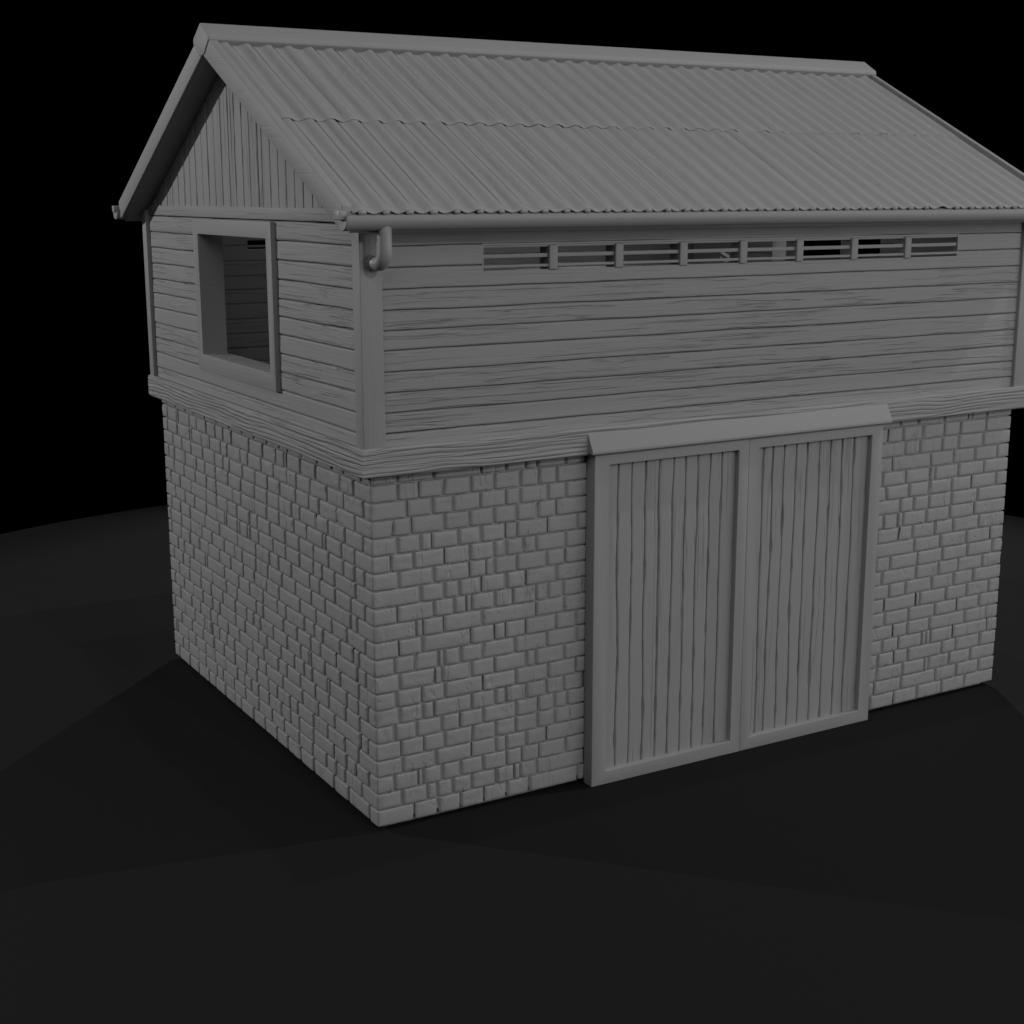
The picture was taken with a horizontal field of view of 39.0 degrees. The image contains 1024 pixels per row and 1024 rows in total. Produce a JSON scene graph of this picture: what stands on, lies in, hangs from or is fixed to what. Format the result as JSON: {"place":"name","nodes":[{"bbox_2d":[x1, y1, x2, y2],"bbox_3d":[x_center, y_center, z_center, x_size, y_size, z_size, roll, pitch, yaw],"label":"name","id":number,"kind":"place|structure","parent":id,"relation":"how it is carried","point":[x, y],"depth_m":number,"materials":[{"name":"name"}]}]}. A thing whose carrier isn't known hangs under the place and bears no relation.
{"place":"outdoors","nodes":[
{"label":"outdoors","id":0,"kind":"place"},
{"bbox_2d":[0,505,1023,1023],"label":"ground","id":1,"kind":"structure","parent":0,"point":[182,841],"depth_m":9.21,"materials":[{"name":"black"}]},
{"bbox_2d":[0,0,1023,533],"label":"sky","id":2,"kind":"structure","parent":0,"point":[85,85],"materials":[{"name":"black"}]},
{"bbox_2d":[112,23,1023,826],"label":"barn","id":3,"kind":"structure","parent":0,"point":[540,415],"depth_m":10.48,"materials":[{"name":"grey brick"}]},
{"bbox_2d":[192,218,280,391],"bbox_3d":[-2.006,-1.589,10.858,0.203,1.184,1.689,-7,14,-30],"label":"window frame","id":4,"kind":"structure","parent":3,"relation":"in","point":[214,357],"depth_m":11.26,"materials":[{"name":"grey wood"}]},
{"bbox_2d":[584,439,748,786],"bbox_3d":[1.129,0.714,10.533,1.355,2.428,0.102,-7,14,-30],"label":"door","id":5,"kind":"structure","parent":3,"relation":"in","point":[666,527],"depth_m":10.51,"materials":[{"name":"grey wood"}]},
{"bbox_2d":[739,424,883,750],"bbox_3d":[2.287,0.566,11.197,1.331,2.428,0.102,-7,14,-30],"label":"door","id":6,"kind":"structure","parent":3,"relation":"in","point":[813,498],"depth_m":11.19,"materials":[{"name":"grey wood"}]},
{"bbox_2d":[772,239,880,259],"bbox_3d":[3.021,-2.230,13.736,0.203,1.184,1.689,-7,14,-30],"label":"window frame","id":7,"kind":"structure","parent":3,"relation":"in","point":[775,243],"depth_m":14.29,"materials":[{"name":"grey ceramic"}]}
]}

